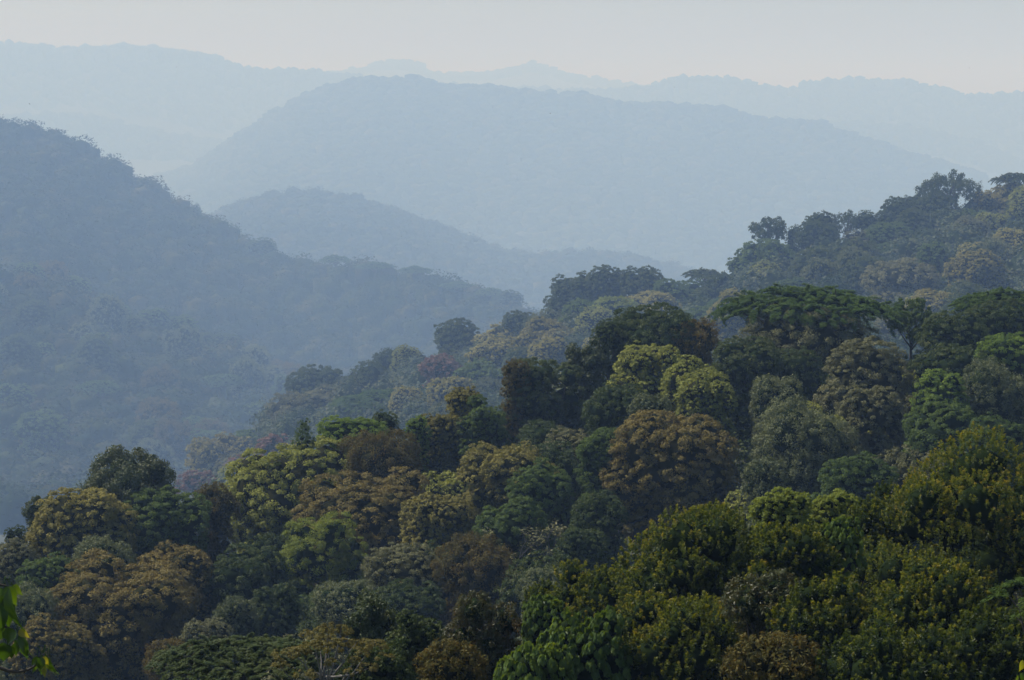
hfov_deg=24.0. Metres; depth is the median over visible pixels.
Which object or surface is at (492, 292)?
umbrella tree
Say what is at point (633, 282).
broadleaf tree
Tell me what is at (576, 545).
broadleaf tree
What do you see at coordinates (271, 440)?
broadleaf tree
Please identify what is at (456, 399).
broadleaf tree
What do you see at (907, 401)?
broadleaf tree
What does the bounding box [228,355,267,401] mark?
broadleaf tree
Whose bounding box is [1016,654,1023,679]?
young tree
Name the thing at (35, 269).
broadleaf tree
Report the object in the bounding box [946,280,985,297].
broadleaf tree
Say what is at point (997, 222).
broadleaf tree
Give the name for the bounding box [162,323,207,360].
broadleaf tree
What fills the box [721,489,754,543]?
broadleaf tree
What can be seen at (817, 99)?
forest
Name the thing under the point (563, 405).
broadleaf tree
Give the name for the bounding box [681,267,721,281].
umbrella tree
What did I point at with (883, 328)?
broadleaf tree
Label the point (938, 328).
broadleaf tree
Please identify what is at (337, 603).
broadleaf tree
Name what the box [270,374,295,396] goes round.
broadleaf tree
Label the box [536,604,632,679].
broadleaf tree
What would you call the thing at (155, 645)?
broadleaf tree
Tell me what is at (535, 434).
broadleaf tree
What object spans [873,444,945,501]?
broadleaf tree
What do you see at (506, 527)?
broadleaf tree
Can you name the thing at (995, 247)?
broadleaf tree
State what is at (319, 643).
broadleaf tree
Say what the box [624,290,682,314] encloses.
broadleaf tree
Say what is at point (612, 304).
broadleaf tree
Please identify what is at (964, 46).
sky
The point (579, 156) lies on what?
forest
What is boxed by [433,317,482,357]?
broadleaf tree
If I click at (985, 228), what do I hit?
broadleaf tree
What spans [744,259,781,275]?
broadleaf tree
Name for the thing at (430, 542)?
broadleaf tree
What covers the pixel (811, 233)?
broadleaf tree
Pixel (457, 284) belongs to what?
umbrella tree
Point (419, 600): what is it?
broadleaf tree
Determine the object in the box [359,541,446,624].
broadleaf tree
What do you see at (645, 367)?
broadleaf tree
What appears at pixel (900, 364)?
broadleaf tree
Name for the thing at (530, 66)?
forest
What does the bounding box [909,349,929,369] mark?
broadleaf tree
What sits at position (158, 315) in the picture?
broadleaf tree
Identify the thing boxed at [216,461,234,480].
broadleaf tree
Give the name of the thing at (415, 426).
broadleaf tree
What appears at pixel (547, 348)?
broadleaf tree
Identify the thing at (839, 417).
broadleaf tree
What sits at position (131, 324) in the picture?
broadleaf tree
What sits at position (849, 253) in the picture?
broadleaf tree
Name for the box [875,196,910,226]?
broadleaf tree
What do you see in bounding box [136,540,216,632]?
broadleaf tree
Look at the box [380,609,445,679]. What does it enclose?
broadleaf tree
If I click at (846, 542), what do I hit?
broadleaf tree
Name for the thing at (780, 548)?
bushy tree
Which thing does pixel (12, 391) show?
broadleaf tree
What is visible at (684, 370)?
broadleaf tree
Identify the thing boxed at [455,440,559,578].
broadleaf tree
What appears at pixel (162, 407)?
broadleaf tree
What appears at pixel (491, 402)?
broadleaf tree
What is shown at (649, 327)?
broadleaf tree
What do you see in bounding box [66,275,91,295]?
broadleaf tree
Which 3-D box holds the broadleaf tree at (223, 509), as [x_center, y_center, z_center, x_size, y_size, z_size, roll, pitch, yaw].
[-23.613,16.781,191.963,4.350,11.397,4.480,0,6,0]
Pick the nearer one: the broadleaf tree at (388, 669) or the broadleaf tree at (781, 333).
the broadleaf tree at (388, 669)
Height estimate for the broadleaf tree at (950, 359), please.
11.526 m
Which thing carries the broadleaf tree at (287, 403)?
on the ground
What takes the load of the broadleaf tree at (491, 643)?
on the ground
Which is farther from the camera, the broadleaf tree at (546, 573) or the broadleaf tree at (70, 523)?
the broadleaf tree at (70, 523)
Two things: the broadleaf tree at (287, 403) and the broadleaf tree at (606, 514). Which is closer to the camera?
the broadleaf tree at (606, 514)
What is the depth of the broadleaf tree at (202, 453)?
1077.69 m
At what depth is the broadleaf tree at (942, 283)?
821.65 m
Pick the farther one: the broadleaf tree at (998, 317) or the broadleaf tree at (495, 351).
the broadleaf tree at (495, 351)
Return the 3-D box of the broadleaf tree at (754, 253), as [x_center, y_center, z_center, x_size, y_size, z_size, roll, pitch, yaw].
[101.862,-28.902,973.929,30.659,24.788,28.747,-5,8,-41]
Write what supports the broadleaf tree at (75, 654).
on the ground
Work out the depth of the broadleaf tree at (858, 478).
154.10 m
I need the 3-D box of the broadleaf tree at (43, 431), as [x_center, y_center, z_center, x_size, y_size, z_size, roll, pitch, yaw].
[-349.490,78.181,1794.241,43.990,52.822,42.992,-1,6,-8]
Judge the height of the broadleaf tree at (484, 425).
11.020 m
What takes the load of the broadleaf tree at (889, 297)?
on the ground
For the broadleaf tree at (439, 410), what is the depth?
753.82 m
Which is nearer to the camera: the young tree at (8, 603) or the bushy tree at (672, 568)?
the young tree at (8, 603)
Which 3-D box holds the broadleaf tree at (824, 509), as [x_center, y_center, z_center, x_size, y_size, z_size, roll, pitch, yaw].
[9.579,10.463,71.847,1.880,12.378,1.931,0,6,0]
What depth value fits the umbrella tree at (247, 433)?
1101.36 m
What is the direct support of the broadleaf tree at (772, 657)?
on the ground
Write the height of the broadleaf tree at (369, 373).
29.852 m
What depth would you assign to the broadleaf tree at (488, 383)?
827.10 m
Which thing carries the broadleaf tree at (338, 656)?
on the ground
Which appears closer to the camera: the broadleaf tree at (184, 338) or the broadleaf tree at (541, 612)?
the broadleaf tree at (541, 612)
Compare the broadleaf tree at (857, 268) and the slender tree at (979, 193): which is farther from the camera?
the slender tree at (979, 193)
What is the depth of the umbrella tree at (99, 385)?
1967.73 m
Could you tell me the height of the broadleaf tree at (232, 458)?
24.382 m
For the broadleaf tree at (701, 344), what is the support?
on the ground
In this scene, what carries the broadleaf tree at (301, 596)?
on the ground
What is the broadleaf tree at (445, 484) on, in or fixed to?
on the ground
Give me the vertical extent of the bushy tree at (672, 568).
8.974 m
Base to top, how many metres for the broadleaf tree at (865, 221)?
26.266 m
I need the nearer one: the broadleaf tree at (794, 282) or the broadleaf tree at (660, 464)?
the broadleaf tree at (660, 464)
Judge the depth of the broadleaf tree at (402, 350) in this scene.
1043.28 m
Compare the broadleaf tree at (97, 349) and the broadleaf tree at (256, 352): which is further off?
the broadleaf tree at (256, 352)
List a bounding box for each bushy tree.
[521,578,561,641]
[549,558,639,641]
[608,498,812,679]
[613,586,746,679]
[743,520,843,678]
[765,568,872,679]
[812,607,968,679]
[840,479,923,630]
[845,421,1023,679]
[857,549,995,661]
[943,603,1023,679]
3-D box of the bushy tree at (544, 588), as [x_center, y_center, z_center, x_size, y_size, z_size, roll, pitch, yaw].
[0.952,9.902,62.407,1.460,7.652,1.534,0,6,0]
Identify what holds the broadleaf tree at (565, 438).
on the ground
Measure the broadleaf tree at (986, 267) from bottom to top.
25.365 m
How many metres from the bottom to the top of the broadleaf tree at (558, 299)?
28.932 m
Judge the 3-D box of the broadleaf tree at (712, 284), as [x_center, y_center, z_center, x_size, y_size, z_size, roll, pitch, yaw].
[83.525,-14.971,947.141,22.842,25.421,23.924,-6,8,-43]
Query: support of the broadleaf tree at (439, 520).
on the ground
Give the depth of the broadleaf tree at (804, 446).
172.94 m
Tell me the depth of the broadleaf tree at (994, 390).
187.87 m
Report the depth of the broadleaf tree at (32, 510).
184.83 m
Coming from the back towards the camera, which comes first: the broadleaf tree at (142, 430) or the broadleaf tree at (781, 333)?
the broadleaf tree at (142, 430)
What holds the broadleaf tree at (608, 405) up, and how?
on the ground
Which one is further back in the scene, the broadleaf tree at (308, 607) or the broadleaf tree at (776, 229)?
the broadleaf tree at (776, 229)
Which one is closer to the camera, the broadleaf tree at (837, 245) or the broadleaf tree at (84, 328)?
the broadleaf tree at (837, 245)
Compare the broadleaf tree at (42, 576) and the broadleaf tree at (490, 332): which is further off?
the broadleaf tree at (490, 332)
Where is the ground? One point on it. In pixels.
(142, 167)
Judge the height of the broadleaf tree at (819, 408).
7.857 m
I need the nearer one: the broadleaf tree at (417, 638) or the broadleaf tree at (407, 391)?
the broadleaf tree at (417, 638)
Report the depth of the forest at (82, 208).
2807.21 m
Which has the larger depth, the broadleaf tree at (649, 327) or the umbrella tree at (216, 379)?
the umbrella tree at (216, 379)
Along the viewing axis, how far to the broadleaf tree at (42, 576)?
162.92 m
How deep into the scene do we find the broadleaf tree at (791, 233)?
1000.49 m
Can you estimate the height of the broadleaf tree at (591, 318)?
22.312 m
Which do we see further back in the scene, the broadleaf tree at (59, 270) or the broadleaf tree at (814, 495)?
the broadleaf tree at (59, 270)
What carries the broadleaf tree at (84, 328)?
on the ground
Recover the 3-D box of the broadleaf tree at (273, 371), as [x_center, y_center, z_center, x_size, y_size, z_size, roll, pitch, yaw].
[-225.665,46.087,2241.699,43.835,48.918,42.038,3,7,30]
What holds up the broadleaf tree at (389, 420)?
on the ground
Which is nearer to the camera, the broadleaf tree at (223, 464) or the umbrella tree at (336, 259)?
the broadleaf tree at (223, 464)
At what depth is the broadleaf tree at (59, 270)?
2411.03 m
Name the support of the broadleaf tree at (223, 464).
on the ground
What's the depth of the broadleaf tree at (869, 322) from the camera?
703.51 m
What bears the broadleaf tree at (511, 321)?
on the ground
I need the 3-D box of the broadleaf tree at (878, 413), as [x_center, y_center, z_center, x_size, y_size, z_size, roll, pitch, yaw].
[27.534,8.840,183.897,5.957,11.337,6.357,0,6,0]
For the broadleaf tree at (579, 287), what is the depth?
1005.32 m
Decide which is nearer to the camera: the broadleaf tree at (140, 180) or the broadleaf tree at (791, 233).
the broadleaf tree at (791, 233)
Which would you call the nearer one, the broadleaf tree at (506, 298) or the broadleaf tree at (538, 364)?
the broadleaf tree at (538, 364)
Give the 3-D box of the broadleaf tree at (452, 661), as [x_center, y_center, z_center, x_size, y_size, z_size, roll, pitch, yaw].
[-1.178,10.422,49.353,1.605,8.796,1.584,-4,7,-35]
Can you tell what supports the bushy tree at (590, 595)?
on the ground
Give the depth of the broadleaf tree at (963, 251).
871.80 m
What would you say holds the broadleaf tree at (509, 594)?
on the ground
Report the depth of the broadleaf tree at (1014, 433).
162.04 m
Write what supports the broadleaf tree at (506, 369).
on the ground
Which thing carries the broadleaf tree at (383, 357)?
on the ground
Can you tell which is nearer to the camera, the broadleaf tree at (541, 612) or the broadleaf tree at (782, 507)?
the broadleaf tree at (541, 612)
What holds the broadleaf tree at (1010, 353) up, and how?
on the ground
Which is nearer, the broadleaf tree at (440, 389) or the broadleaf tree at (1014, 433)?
the broadleaf tree at (1014, 433)
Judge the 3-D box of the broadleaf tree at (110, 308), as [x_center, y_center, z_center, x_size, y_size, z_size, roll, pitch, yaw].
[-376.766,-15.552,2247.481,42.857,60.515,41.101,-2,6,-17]
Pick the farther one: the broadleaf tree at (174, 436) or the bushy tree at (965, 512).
the broadleaf tree at (174, 436)
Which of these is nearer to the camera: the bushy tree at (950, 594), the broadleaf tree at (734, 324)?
the bushy tree at (950, 594)
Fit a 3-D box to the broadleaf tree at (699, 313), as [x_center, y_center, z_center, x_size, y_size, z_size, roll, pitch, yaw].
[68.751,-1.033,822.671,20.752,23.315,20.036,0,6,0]
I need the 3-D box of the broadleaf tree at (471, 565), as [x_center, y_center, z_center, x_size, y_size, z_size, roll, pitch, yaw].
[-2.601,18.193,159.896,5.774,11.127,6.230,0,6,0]
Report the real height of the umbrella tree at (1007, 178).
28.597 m
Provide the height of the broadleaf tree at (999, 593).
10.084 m
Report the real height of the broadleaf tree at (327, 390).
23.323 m
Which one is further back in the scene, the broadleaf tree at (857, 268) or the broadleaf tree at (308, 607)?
the broadleaf tree at (857, 268)
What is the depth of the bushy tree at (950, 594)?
46.47 m
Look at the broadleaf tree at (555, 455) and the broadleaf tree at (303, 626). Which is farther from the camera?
the broadleaf tree at (555, 455)
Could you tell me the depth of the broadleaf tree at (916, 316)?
228.05 m
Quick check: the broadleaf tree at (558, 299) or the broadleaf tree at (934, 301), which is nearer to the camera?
the broadleaf tree at (934, 301)
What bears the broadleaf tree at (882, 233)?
on the ground
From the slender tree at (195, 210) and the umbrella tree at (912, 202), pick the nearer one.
the umbrella tree at (912, 202)
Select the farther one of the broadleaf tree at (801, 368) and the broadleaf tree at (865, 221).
the broadleaf tree at (865, 221)
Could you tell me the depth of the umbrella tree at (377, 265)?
3013.88 m
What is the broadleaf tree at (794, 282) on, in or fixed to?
on the ground
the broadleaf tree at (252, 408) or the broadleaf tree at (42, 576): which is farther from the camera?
the broadleaf tree at (252, 408)
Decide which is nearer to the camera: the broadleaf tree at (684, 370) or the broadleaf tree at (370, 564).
the broadleaf tree at (370, 564)
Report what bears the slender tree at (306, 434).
on the ground
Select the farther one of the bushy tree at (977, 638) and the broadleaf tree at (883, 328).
the broadleaf tree at (883, 328)
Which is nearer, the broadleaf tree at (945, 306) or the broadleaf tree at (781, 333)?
the broadleaf tree at (781, 333)
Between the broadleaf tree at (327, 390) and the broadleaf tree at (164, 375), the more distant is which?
the broadleaf tree at (164, 375)
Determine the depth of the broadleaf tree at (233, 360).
2231.01 m
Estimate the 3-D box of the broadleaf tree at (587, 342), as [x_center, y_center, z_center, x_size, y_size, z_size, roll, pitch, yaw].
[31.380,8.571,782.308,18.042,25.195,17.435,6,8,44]
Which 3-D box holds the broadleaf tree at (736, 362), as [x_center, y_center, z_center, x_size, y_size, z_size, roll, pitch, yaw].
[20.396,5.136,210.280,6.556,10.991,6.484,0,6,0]
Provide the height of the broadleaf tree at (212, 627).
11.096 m
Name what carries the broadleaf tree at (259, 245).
on the ground
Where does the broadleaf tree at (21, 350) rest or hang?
on the ground
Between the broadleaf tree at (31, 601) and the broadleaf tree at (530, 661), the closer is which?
the broadleaf tree at (530, 661)
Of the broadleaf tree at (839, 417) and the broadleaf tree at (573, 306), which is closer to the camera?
the broadleaf tree at (839, 417)
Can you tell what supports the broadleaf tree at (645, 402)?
on the ground
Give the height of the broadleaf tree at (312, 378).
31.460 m
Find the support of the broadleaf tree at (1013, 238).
on the ground
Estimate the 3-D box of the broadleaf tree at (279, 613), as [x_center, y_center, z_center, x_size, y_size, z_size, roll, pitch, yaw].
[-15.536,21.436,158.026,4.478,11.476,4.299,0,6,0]
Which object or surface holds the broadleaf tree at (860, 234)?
on the ground
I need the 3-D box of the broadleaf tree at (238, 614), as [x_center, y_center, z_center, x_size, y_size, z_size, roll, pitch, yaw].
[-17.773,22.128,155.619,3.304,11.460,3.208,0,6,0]
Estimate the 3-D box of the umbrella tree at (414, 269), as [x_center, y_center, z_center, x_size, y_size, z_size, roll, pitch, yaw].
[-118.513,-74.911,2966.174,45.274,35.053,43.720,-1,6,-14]
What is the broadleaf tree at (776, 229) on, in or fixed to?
on the ground
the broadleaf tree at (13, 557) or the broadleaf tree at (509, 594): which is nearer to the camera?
the broadleaf tree at (509, 594)
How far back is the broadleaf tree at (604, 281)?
1004.17 m
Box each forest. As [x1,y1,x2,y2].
[0,39,1023,152]
[0,109,1023,183]
[0,116,541,534]
[144,73,1004,273]
[173,197,1023,550]
[206,185,716,312]
[323,59,649,87]
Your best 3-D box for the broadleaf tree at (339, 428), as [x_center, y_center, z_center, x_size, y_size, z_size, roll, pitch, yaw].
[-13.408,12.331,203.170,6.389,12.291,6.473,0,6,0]
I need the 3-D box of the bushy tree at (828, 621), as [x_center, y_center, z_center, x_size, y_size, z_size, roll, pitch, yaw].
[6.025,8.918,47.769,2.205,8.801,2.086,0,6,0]
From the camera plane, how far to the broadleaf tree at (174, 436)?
1798.86 m
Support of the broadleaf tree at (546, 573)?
on the ground
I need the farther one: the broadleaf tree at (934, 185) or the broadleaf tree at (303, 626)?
the broadleaf tree at (934, 185)
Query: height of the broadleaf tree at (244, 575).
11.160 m
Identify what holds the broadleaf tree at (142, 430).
on the ground
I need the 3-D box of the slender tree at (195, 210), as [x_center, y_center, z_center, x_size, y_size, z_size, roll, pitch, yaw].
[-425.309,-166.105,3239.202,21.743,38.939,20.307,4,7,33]
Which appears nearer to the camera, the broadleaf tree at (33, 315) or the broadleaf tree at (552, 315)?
the broadleaf tree at (552, 315)
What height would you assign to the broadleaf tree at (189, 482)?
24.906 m
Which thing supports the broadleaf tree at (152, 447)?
on the ground
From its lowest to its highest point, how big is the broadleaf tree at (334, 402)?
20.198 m
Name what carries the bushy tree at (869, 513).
on the ground
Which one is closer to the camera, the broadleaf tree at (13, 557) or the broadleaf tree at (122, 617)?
the broadleaf tree at (122, 617)
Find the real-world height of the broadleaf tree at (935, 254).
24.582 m
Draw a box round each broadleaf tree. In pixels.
[0,332,41,376]
[0,383,36,410]
[0,524,29,577]
[0,537,41,674]
[0,580,59,679]
[7,612,108,679]
[11,299,53,333]
[12,271,45,293]
[13,261,46,278]
[13,409,71,460]
[15,551,80,596]
[21,494,51,552]
[22,486,140,570]
[34,342,56,369]
[38,260,70,284]
[44,547,204,679]
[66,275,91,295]
[68,321,97,341]
[69,534,137,581]
[71,333,118,378]
[72,444,182,569]
[80,332,112,349]
[85,292,129,340]
[122,314,150,338]
[122,484,212,573]
[125,418,169,451]
[130,437,175,469]
[133,177,154,186]
[135,307,173,327]
[135,395,182,423]
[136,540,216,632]
[139,363,182,391]
[141,636,198,679]
[150,417,198,462]
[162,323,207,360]
[166,314,201,332]
[174,469,217,496]
[179,617,234,679]
[183,428,228,457]
[184,431,254,473]
[191,481,241,565]
[201,542,302,679]
[210,594,260,679]
[213,454,233,475]
[216,452,243,478]
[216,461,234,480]
[220,435,360,575]
[224,454,247,465]
[225,356,257,367]
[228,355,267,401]
[238,343,272,367]
[242,531,292,579]
[243,401,268,417]
[245,237,277,259]
[249,582,307,679]
[252,433,295,456]
[260,365,285,393]
[261,631,352,679]
[264,389,333,424]
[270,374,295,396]
[270,621,394,679]
[275,511,371,601]
[276,362,300,377]
[281,594,313,638]
[283,364,347,396]
[291,466,429,589]
[292,615,337,652]
[295,587,333,636]
[309,578,380,668]
[310,384,336,400]
[315,415,389,452]
[326,395,362,412]
[333,644,416,679]
[336,427,425,484]
[339,587,400,679]
[347,359,394,390]
[356,550,401,585]
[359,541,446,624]
[367,347,397,373]
[371,578,445,665]
[372,409,400,437]
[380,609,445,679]
[387,385,426,417]
[389,343,420,373]
[398,491,475,557]
[401,539,455,648]
[403,415,432,489]
[412,637,488,679]
[417,352,462,387]
[418,412,465,476]
[420,470,474,500]
[423,400,448,417]
[425,375,478,408]
[429,531,515,657]
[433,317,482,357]
[439,589,521,679]
[444,385,479,471]
[445,398,502,414]
[450,357,506,385]
[454,394,512,492]
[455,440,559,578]
[464,337,515,368]
[470,322,518,346]
[471,496,551,647]
[475,376,504,394]
[493,549,558,649]
[493,641,575,679]
[496,289,524,307]
[497,309,531,335]
[497,356,589,441]
[499,357,531,451]
[501,346,530,371]
[504,456,578,566]
[511,419,567,451]
[512,316,573,351]
[513,566,571,644]
[514,437,584,529]
[518,359,557,369]
[520,594,568,646]
[524,307,560,331]
[527,336,568,372]
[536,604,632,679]
[540,273,576,316]
[541,425,591,510]
[551,526,613,605]
[558,298,599,321]
[560,270,601,304]
[561,342,610,436]
[568,489,629,568]
[573,427,629,554]
[574,306,613,336]
[580,379,649,490]
[582,337,617,355]
[584,264,626,300]
[589,318,623,386]
[592,295,641,320]
[599,409,740,552]
[602,301,700,384]
[605,340,685,400]
[615,265,663,299]
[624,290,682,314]
[626,392,671,422]
[650,278,702,304]
[659,354,729,419]
[671,317,722,368]
[673,372,737,440]
[685,303,712,325]
[693,271,741,300]
[704,286,765,346]
[710,335,782,453]
[719,567,803,674]
[720,630,826,679]
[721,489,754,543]
[725,238,797,272]
[731,303,881,405]
[740,454,789,543]
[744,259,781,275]
[746,486,814,545]
[747,373,808,465]
[748,216,786,242]
[748,394,862,499]
[755,399,823,431]
[772,345,829,407]
[777,277,807,292]
[784,224,802,256]
[785,245,840,278]
[791,219,841,254]
[799,256,837,286]
[801,210,841,236]
[801,492,826,533]
[807,487,859,551]
[809,335,913,444]
[817,373,834,401]
[817,450,899,590]
[819,515,866,629]
[826,237,879,260]
[831,414,860,446]
[832,209,858,235]
[832,245,877,281]
[835,384,909,467]
[840,229,869,246]
[841,254,885,295]
[849,319,881,337]
[852,209,879,241]
[858,257,942,299]
[861,291,907,318]
[864,221,912,251]
[873,318,912,347]
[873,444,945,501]
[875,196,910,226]
[888,297,937,358]
[891,355,912,374]
[892,529,939,560]
[895,395,916,447]
[896,207,936,233]
[899,368,921,401]
[901,395,976,469]
[903,288,961,322]
[905,193,960,215]
[906,342,998,413]
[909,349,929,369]
[909,368,970,461]
[913,309,992,360]
[915,169,980,202]
[916,241,950,281]
[932,276,947,290]
[938,292,967,325]
[942,248,1008,291]
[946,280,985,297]
[953,213,991,236]
[956,241,985,259]
[958,357,1023,440]
[958,411,1023,490]
[964,298,1023,381]
[969,182,1023,215]
[971,236,1017,263]
[973,331,1023,383]
[974,212,1007,233]
[980,575,1023,631]
[991,227,1023,250]
[1001,535,1023,610]
[1003,196,1012,220]
[1006,185,1023,222]
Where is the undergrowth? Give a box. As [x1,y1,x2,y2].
[2,253,951,643]
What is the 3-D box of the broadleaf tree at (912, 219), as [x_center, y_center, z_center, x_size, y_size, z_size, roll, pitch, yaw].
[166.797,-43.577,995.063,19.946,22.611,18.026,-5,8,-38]
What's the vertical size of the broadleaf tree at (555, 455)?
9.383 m
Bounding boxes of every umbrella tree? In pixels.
[74,380,121,396]
[143,632,339,679]
[201,373,244,397]
[233,429,257,445]
[319,254,352,266]
[331,388,395,414]
[353,261,393,279]
[397,265,432,279]
[439,281,477,291]
[473,287,505,300]
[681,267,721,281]
[707,283,909,336]
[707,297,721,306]
[897,194,933,209]
[947,286,1023,315]
[988,172,1023,185]
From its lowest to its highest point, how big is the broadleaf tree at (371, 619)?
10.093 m
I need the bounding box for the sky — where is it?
[0,0,1023,94]
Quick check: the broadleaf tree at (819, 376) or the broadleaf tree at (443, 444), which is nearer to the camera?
the broadleaf tree at (443, 444)
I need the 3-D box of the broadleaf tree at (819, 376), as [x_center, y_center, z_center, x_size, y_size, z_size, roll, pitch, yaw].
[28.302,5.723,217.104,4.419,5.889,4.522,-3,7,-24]
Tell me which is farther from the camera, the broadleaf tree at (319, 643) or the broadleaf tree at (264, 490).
the broadleaf tree at (264, 490)
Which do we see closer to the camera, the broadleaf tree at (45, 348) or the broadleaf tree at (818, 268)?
the broadleaf tree at (818, 268)
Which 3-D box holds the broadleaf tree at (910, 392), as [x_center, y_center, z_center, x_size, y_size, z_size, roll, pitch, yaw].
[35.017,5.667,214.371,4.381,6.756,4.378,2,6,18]
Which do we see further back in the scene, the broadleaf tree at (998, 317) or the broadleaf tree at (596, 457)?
the broadleaf tree at (998, 317)
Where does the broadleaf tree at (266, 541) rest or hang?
on the ground
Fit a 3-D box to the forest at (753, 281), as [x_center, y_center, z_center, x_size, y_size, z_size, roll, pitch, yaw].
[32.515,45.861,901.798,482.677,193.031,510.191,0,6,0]
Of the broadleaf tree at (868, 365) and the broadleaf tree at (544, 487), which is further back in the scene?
the broadleaf tree at (868, 365)
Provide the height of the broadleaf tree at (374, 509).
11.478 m
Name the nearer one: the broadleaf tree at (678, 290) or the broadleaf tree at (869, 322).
the broadleaf tree at (869, 322)
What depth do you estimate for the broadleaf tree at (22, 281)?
2268.30 m
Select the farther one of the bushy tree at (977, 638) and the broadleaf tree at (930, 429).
the broadleaf tree at (930, 429)
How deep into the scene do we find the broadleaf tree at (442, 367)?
913.45 m
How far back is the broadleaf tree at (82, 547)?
167.19 m
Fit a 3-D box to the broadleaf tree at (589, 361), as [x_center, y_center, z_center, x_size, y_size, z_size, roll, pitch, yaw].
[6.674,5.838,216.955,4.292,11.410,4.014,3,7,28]
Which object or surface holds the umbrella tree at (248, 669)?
on the ground
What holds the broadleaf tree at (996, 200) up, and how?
on the ground
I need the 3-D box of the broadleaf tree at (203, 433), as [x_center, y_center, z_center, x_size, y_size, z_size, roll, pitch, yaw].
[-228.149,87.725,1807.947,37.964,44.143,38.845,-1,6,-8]
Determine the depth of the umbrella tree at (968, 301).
229.31 m
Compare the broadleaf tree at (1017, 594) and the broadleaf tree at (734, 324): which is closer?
the broadleaf tree at (1017, 594)
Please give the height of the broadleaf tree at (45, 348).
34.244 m
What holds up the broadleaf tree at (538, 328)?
on the ground
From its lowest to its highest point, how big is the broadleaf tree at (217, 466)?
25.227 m
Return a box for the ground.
[0,53,1023,651]
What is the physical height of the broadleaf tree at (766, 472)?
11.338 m
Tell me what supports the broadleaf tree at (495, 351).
on the ground
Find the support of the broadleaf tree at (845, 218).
on the ground
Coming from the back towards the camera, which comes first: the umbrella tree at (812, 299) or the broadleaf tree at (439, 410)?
the broadleaf tree at (439, 410)
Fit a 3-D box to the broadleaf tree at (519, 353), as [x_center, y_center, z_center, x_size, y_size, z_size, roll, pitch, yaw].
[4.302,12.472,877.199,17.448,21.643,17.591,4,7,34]
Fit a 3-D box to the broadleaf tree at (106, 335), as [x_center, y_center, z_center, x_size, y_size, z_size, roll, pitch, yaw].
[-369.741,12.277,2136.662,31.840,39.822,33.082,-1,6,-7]
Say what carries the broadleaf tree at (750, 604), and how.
on the ground
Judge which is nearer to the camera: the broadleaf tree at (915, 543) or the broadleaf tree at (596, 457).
the broadleaf tree at (915, 543)
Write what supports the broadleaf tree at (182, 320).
on the ground
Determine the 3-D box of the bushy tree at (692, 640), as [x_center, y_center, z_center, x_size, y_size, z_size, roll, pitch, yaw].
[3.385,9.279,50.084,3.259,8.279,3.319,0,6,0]
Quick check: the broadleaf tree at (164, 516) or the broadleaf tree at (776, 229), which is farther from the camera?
the broadleaf tree at (776, 229)
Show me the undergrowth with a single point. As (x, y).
(740, 457)
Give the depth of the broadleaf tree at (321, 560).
171.53 m
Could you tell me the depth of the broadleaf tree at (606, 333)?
216.85 m
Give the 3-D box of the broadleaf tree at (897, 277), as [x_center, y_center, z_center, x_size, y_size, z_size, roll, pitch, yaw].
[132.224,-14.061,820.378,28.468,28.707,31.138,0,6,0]
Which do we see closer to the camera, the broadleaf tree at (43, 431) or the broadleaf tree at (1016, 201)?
the broadleaf tree at (1016, 201)
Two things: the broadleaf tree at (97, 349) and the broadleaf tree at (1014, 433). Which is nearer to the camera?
the broadleaf tree at (1014, 433)
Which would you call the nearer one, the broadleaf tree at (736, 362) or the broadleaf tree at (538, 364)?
the broadleaf tree at (736, 362)
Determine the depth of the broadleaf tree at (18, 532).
180.09 m
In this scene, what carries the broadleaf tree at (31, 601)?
on the ground
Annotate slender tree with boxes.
[189,203,202,217]
[290,417,315,458]
[976,181,982,201]
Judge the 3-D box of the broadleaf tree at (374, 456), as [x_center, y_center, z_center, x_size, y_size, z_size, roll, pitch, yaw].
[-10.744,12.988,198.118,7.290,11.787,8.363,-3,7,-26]
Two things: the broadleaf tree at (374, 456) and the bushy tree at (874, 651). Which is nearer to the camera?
the bushy tree at (874, 651)
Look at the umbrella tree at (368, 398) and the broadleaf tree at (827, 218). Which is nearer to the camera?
the umbrella tree at (368, 398)
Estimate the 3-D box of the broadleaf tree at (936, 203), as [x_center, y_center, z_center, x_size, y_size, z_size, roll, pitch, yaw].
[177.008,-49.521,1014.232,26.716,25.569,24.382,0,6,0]
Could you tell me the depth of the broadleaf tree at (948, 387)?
187.39 m
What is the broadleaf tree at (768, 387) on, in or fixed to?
on the ground
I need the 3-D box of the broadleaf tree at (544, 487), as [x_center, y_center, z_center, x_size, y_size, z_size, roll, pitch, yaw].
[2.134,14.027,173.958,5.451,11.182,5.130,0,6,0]
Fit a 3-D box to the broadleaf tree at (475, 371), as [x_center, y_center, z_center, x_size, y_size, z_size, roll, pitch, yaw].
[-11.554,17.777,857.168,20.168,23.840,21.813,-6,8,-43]
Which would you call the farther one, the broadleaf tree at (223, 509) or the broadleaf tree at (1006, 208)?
the broadleaf tree at (1006, 208)
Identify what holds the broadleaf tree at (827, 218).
on the ground
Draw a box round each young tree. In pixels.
[0,576,59,676]
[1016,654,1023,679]
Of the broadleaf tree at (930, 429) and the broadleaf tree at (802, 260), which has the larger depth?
the broadleaf tree at (802, 260)
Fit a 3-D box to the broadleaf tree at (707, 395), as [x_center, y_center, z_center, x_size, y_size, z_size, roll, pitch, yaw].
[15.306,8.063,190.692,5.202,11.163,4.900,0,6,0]
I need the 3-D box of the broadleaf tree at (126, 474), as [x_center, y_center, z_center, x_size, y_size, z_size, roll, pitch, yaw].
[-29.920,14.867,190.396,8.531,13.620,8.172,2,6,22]

